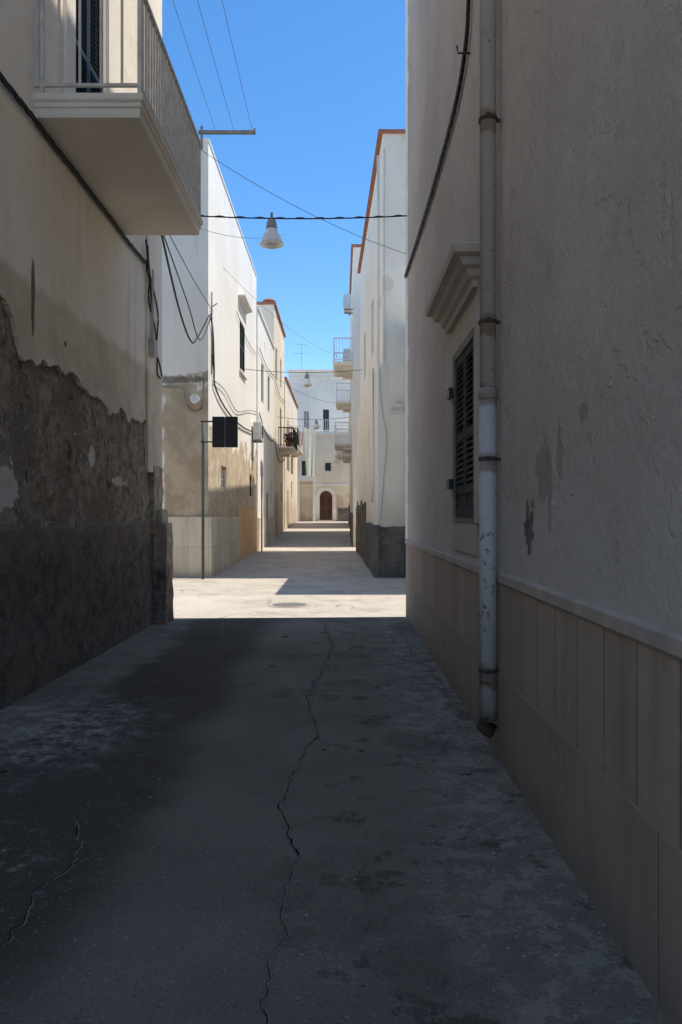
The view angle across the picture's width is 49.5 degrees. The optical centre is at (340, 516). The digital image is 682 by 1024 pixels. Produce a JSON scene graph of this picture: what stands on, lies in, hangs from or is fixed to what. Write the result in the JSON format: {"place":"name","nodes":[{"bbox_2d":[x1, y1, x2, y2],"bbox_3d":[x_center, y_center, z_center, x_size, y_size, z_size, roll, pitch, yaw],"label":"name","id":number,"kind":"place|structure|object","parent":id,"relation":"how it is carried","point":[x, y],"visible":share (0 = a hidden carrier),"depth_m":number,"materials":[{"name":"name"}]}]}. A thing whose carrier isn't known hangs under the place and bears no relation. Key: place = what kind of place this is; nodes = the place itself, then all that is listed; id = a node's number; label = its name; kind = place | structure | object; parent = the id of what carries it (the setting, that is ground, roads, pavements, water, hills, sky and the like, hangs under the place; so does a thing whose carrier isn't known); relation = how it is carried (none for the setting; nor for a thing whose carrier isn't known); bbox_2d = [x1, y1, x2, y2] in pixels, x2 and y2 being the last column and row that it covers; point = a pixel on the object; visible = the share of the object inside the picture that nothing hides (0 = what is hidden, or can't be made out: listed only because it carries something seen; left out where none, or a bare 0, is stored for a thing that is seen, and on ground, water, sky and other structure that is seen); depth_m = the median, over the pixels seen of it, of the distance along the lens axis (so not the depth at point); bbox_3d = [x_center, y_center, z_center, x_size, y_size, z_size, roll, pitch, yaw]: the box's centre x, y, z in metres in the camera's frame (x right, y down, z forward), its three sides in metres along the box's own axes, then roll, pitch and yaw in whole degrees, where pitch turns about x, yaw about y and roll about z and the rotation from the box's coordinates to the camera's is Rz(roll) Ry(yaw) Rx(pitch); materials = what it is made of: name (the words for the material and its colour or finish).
{"place":"outdoors","nodes":[
{"label":"outdoors","id":0,"kind":"place"},
{"bbox_2d":[162,0,404,378],"label":"sky","id":1,"kind":"structure","parent":0,"point":[320,79],"materials":[{"name":"blue"}]},
{"bbox_2d":[284,432,293,446],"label":"potted plant","id":2,"kind":"object","parent":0,"point":[290,440],"visible":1,"depth_m":40.79,"materials":[{"name":"green plant"}]},
{"bbox_2d":[173,521,405,617],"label":"ground","id":3,"kind":"structure","parent":0,"point":[321,568],"depth_m":17.19,"materials":[{"name":"concrete"}]},
{"bbox_2d":[0,0,202,709],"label":"plastered house","id":4,"kind":"structure","parent":3,"relation":"on","point":[86,551],"depth_m":7.60,"materials":[{"name":"paint"}]},
{"bbox_2d":[0,71,145,264],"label":"cable bundle","id":5,"kind":"object","parent":4,"relation":"attached to","point":[24,106],"visible":1,"depth_m":7.34,"materials":[{"name":"black rubber"}]},
{"bbox_2d":[76,0,105,92],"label":"balcony door","id":6,"kind":"structure","parent":4,"relation":"in","point":[88,75],"depth_m":8.40,"materials":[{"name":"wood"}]},
{"bbox_2d":[149,269,157,357],"bbox_3d":[-2.721,-2.960,10.720,0.083,1.280,0.200,0,0,0],"label":"junction box","id":7,"kind":"object","parent":4,"relation":"attached to","point":[153,347],"visible":1,"depth_m":10.70,"materials":[{"name":"grey plastic"}]},
{"bbox_2d":[145,239,162,378],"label":"hanging cables","id":8,"kind":"object","parent":4,"relation":"hanging from","point":[150,289],"visible":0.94,"depth_m":10.68,"materials":[{"name":"black rubber"}]},
{"bbox_2d":[161,235,211,343],"bbox_3d":[-2.984,-4.416,15.383,0.281,1.982,8.187,0,0,-5],"label":"slack cable loop","id":9,"kind":"object","parent":4,"relation":"attached to","point":[167,260],"visible":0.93,"depth_m":12.96,"materials":[{"name":"black rubber"}]},
{"bbox_2d":[173,0,255,149],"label":"clothes line","id":10,"kind":"object","parent":4,"relation":"attached to","point":[201,132],"visible":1,"depth_m":9.64,"materials":[{"name":"grey plastic"}]},
{"bbox_2d":[162,138,257,577],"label":"white house","id":11,"kind":"structure","parent":3,"relation":"on","point":[215,263],"depth_m":19.68,"materials":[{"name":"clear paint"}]},
{"bbox_2d":[162,373,203,410],"bbox_3d":[-4.165,-3.273,19.430,1.141,0.996,0.140,0,0,0],"label":"meter box","id":12,"kind":"object","parent":11,"relation":"attached to","point":[194,398],"visible":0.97,"depth_m":19.43,"materials":[{"name":"white plastic"}]},
{"bbox_2d":[211,292,217,373],"bbox_3d":[-3.381,-4.900,19.750,0.178,2.200,0.040,0,0,0],"label":"iron conduit","id":13,"kind":"object","parent":11,"relation":"attached to","point":[212,305],"visible":1,"depth_m":19.75,"materials":[{"name":"grey metal"}]},
{"bbox_2d":[221,466,224,491],"bbox_3d":[-3.570,-1.125,22.100,0.080,0.750,1.000,0,0,0],"label":"window","id":14,"kind":"structure","parent":11,"relation":"in","point":[222,468],"depth_m":22.12,"materials":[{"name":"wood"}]},
{"bbox_2d":[210,312,257,469],"bbox_3d":[-3.450,-4.304,25.020,0.048,5.010,10.962,0,0,0],"label":"wall cable","id":15,"kind":"object","parent":11,"relation":"attached to","point":[214,381],"depth_m":21.30,"materials":[{"name":"black rubber"}]},
{"bbox_2d":[239,317,244,372],"bbox_3d":[-3.560,-5.990,26.225,0.120,1.820,1.450,0,0,0],"label":"window","id":16,"kind":"structure","parent":11,"relation":"in","point":[241,349],"depth_m":26.41,"materials":[{"name":"black glass"}]},
{"bbox_2d":[250,474,251,496],"bbox_3d":[-3.570,-1.200,28.800,0.080,0.900,1.000,0,0,0],"label":"window","id":17,"kind":"structure","parent":11,"relation":"in","point":[250,474],"depth_m":29.17,"materials":[{"name":"black glass"}]},
{"bbox_2d":[253,422,262,442],"bbox_3d":[-3.300,-3.330,29.325,0.400,0.740,0.850,0,0,0],"label":"air conditioner","id":18,"kind":"object","parent":11,"relation":"attached to","point":[257,432],"visible":1,"depth_m":28.90,"materials":[{"name":"metal"}]},
{"bbox_2d":[233,278,344,358],"bbox_3d":[-1.475,-7.298,29.000,0.010,0.614,14.575,0,0,16],"label":"overhead wire","id":19,"kind":"object","parent":11,"relation":"hanging from","point":[292,330],"visible":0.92,"depth_m":27.79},
{"bbox_2d":[246,369,362,372],"bbox_3d":[-1.359,-5.220,26.449,4.295,0.154,0.018,0,0,-4],"label":"lamp span cable","id":20,"kind":"object","parent":11,"relation":"attached to","point":[303,372],"visible":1,"depth_m":26.45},
{"bbox_2d":[302,373,311,386],"bbox_3d":[-1.219,-4.918,26.500,0.376,0.560,0.376,0,0,0],"label":"street lamp","id":21,"kind":"object","parent":20,"relation":"hanging from","point":[306,382],"visible":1,"depth_m":26.41,"materials":[{"name":"white metal"}]},
{"bbox_2d":[201,417,237,578],"bbox_3d":[-3.105,-0.450,18.889,0.945,4.200,0.098,0,0,0],"label":"road sign","id":22,"kind":"object","parent":3,"relation":"on","point":[224,431],"visible":0.94,"depth_m":18.84,"materials":[{"name":"black metal"}]},
{"bbox_2d":[260,459,262,552],"bbox_3d":[-3.170,-0.350,29.600,0.060,3.900,0.500,0,0,0],"label":"sign post","id":23,"kind":"object","parent":3,"relation":"on","point":[261,468],"visible":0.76,"depth_m":29.57,"materials":[{"name":"metal"}]},
{"bbox_2d":[256,307,274,550],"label":"cream house","id":24,"kind":"structure","parent":3,"relation":"on","point":[265,396],"depth_m":33.79,"materials":[{"name":"beige paint"}]},
{"bbox_2d":[261,364,262,402],"bbox_3d":[-3.530,-5.850,32.500,0.080,1.700,1.000,0,0,0],"label":"window","id":25,"kind":"structure","parent":24,"relation":"in","point":[261,364],"depth_m":32.89,"materials":[{"name":"grey glass"}]},
{"bbox_2d":[266,492,267,542],"bbox_3d":[-3.530,0.050,34.750,0.080,2.400,1.100,0,0,0],"label":"door","id":26,"kind":"structure","parent":24,"relation":"in","point":[266,492],"depth_m":35.24,"materials":[{"name":"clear glass"}]},
{"bbox_2d":[268,378,268,411],"bbox_3d":[-3.530,-5.850,35.300,0.080,1.700,1.000,0,0,0],"label":"window","id":27,"kind":"structure","parent":24,"relation":"in","point":[268,378],"depth_m":35.74,"materials":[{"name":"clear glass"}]},
{"bbox_2d":[256,298,296,537],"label":"ochre house","id":28,"kind":"structure","parent":3,"relation":"on","point":[275,327],"depth_m":40.63,"materials":[{"name":"beige paint"}]},
{"bbox_2d":[259,348,285,461],"bbox_3d":[-3.390,-5.130,37.849,0.044,4.164,14.308,0,0,0],"label":"wall cable","id":29,"kind":"object","parent":28,"relation":"attached to","point":[261,419],"depth_m":35.75,"materials":[{"name":"black rubber"}]},
{"bbox_2d":[276,493,276,535],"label":"door","id":30,"kind":"structure","parent":28,"relation":"in","point":[276,493],"depth_m":40.04,"materials":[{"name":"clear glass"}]},
{"bbox_2d":[280,409,280,446],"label":"window","id":31,"kind":"structure","parent":28,"relation":"in","point":[280,409],"depth_m":42.84,"materials":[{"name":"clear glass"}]},
{"bbox_2d":[269,602,310,607],"bbox_3d":[-0.926,1.593,13.341,0.760,0.011,0.760,0,0,0],"label":"manhole cover","id":32,"kind":"object","parent":3,"relation":"on","point":[288,605],"visible":1,"depth_m":13.21,"materials":[{"name":"metal"}]},
{"bbox_2d":[284,377,302,529],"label":"cream house","id":33,"kind":"structure","parent":3,"relation":"on","point":[291,407],"depth_m":48.83,"materials":[{"name":"beige paint"}]},
{"bbox_2d":[287,490,287,525],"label":"door","id":34,"kind":"structure","parent":33,"relation":"in","point":[287,490],"depth_m":47.77,"materials":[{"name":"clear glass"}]},
{"bbox_2d":[298,430,303,444],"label":"hanging cloth","id":35,"kind":"object","parent":33,"relation":"hanging from","point":[301,434],"visible":1,"depth_m":47.56,"materials":[{"name":"fabric"}]},
{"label":"washing line","id":36,"kind":"object","parent":33,"relation":"attached to","visible":0},
{"bbox_2d":[304,427,315,475],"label":"hanging cloth","id":37,"kind":"object","parent":36,"relation":"hanging from","point":[310,435],"visible":1,"depth_m":46.21,"materials":[{"name":"white fabric"}]},
{"bbox_2d":[287,369,349,431],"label":"end house","id":38,"kind":"structure","parent":3,"relation":"on","point":[323,387],"depth_m":65.00,"materials":[{"name":"white paint"}]},
{"bbox_2d":[296,343,306,368],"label":"tv antenna","id":39,"kind":"object","parent":38,"relation":"on","point":[301,344],"visible":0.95,"depth_m":65.99,"materials":[{"name":"metal"}]},
{"bbox_2d":[303,410,309,429],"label":"window","id":40,"kind":"structure","parent":38,"relation":"in","point":[306,413],"depth_m":65.09,"materials":[{"name":"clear glass"}]},
{"bbox_2d":[322,409,329,429],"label":"window","id":41,"kind":"structure","parent":38,"relation":"in","point":[325,412],"depth_m":65.09,"materials":[{"name":"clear glass"}]},
{"bbox_2d":[297,432,348,520],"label":"end house","id":42,"kind":"structure","parent":3,"relation":"on","point":[323,493],"depth_m":62.00,"materials":[{"name":"beige paint"}]},
{"bbox_2d":[301,460,305,475],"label":"window","id":43,"kind":"structure","parent":42,"relation":"in","point":[303,462],"depth_m":62.08,"materials":[{"name":"black glass"}]},
{"bbox_2d":[320,491,331,519],"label":"door","id":44,"kind":"structure","parent":42,"relation":"in","point":[325,497],"depth_m":61.97,"materials":[{"name":"brown wood"}]},
{"bbox_2d":[324,462,331,470],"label":"window","id":45,"kind":"structure","parent":42,"relation":"in","point":[327,465],"depth_m":62.09,"materials":[{"name":"black glass"}]},
{"bbox_2d":[338,412,349,527],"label":"house","id":46,"kind":"structure","parent":3,"relation":"on","point":[349,473],"depth_m":52.20,"materials":[{"name":"beige paint"}]},
{"bbox_2d":[333,244,360,546],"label":"building","id":47,"kind":"structure","parent":3,"relation":"on","point":[352,406],"depth_m":33.33,"materials":[{"name":"white paint"}]},
{"bbox_2d":[281,417,347,419],"bbox_3d":[-1.450,-5.337,39.999,4.023,0.209,0.022,0,0,-6],"label":"lamp span cable","id":48,"kind":"object","parent":47,"relation":"attached to","point":[314,419],"visible":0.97,"depth_m":39.99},
{"bbox_2d":[313,419,319,428],"bbox_3d":[-1.335,-5.010,40.000,0.376,0.560,0.376,0,0,0],"label":"street lamp","id":49,"kind":"object","parent":48,"relation":"hanging from","point":[316,425],"visible":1,"depth_m":39.91,"materials":[{"name":"white metal"}]},
{"bbox_2d":[344,349,349,360],"bbox_3d":[0.330,-8.100,37.625,0.440,0.700,0.850,0,0,0],"label":"air conditioner","id":50,"kind":"object","parent":47,"relation":"attached to","point":[346,350],"visible":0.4,"depth_m":37.20,"materials":[{"name":"grey plastic"}]},
{"bbox_2d":[343,294,352,313],"bbox_3d":[0.330,-9.700,33.775,0.440,0.700,0.850,0,0,0],"label":"air conditioner","id":51,"kind":"object","parent":47,"relation":"attached to","point":[347,303],"visible":1,"depth_m":33.35,"materials":[{"name":"grey plastic"}]},
{"bbox_2d":[355,129,405,577],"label":"corner house","id":52,"kind":"structure","parent":3,"relation":"on","point":[380,546],"depth_m":19.50,"materials":[{"name":"white paint"}]},
{"bbox_2d":[373,305,373,351],"bbox_3d":[1.096,-5.950,23.401,0.080,1.700,1.000,0,0,-2],"label":"window","id":53,"kind":"structure","parent":52,"relation":"in","point":[373,305],"depth_m":23.84,"materials":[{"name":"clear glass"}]},
{"bbox_2d":[371,155,378,502],"bbox_3d":[0.951,-5.196,20.643,0.211,9.609,0.359,0,0,0],"label":"downpipe","id":54,"kind":"object","parent":52,"relation":"attached to","point":[372,490],"visible":0.87,"depth_m":20.47,"materials":[{"name":"white metal"}]},
{"bbox_2d":[380,148,386,515],"bbox_3d":[1.110,-4.800,19.455,0.196,9.800,0.048,0,0,0],"label":"wall wire","id":55,"kind":"object","parent":52,"relation":"attached to","point":[384,282],"depth_m":19.46,"materials":[{"name":"grey plastic"}]},
{"bbox_2d":[390,398,404,413],"bbox_3d":[1.587,-2.921,19.447,0.620,0.420,0.024,0,0,0],"label":"street name plate","id":56,"kind":"object","parent":52,"relation":"attached to","point":[397,405],"visible":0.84,"depth_m":19.44,"materials":[{"name":"stone"}]},
{"bbox_2d":[405,0,681,1023],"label":"grey plastered house","id":57,"kind":"structure","parent":3,"relation":"on","point":[585,742],"depth_m":3.40,"materials":[{"name":"paint"}]},
{"bbox_2d":[201,150,405,253],"bbox_3d":[-0.625,-4.875,11.350,3.425,1.456,0.008,0,0,-12],"label":"overhead wire","id":58,"kind":"object","parent":57,"relation":"attached to","point":[299,208],"visible":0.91,"depth_m":11.33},
{"bbox_2d":[201,215,406,218],"bbox_3d":[-0.865,-4.697,11.524,3.849,0.153,0.036,0,0,-5],"label":"lamp span cable","id":59,"kind":"object","parent":57,"relation":"attached to","point":[220,216],"visible":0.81,"depth_m":11.55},
{"bbox_2d":[260,212,283,248],"bbox_3d":[-1.083,-4.467,11.550,0.376,0.560,0.376,0,0,0],"label":"street lamp","id":60,"kind":"object","parent":59,"relation":"hanging from","point":[271,238],"visible":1,"depth_m":11.47,"materials":[{"name":"white metal"}]},
{"bbox_2d":[404,0,470,277],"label":"wall cable","id":61,"kind":"object","parent":57,"relation":"attached to","point":[461,74],"depth_m":6.85,"materials":[{"name":"black rubber"}]},
{"bbox_2d":[446,328,473,522],"bbox_3d":[1.064,-0.710,6.285,0.172,1.520,1.150,0,0,0],"label":"window","id":62,"kind":"structure","parent":57,"relation":"in","point":[462,392],"depth_m":6.37,"materials":[{"name":"brown wood"}]},
{"bbox_2d":[456,45,470,53],"bbox_3d":[1.006,-4.011,5.931,0.148,0.518,0.153,0,0,0],"label":"cable hook","id":63,"kind":"object","parent":57,"relation":"attached to","point":[462,52],"visible":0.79,"depth_m":5.99,"materials":[{"name":"metal"}]},
{"bbox_2d":[476,0,500,738],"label":"drainpipe","id":64,"kind":"object","parent":57,"relation":"attached to","point":[488,322],"visible":0.98,"depth_m":4.82,"materials":[{"name":"metal"}]},
{"bbox_2d":[0,617,669,1023],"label":"road","id":65,"kind":"structure","parent":0,"point":[98,863],"depth_m":3.52,"materials":[{"name":"grey asphalt"}]},
{"bbox_2d":[2,619,624,1020],"bbox_3d":[-0.882,1.591,6.893,3.817,0.013,9.165,0,0,0],"label":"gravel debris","id":66,"kind":"object","parent":65,"relation":"on","point":[350,805],"visible":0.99,"depth_m":4.07,"materials":[{"name":"grey gravel"}]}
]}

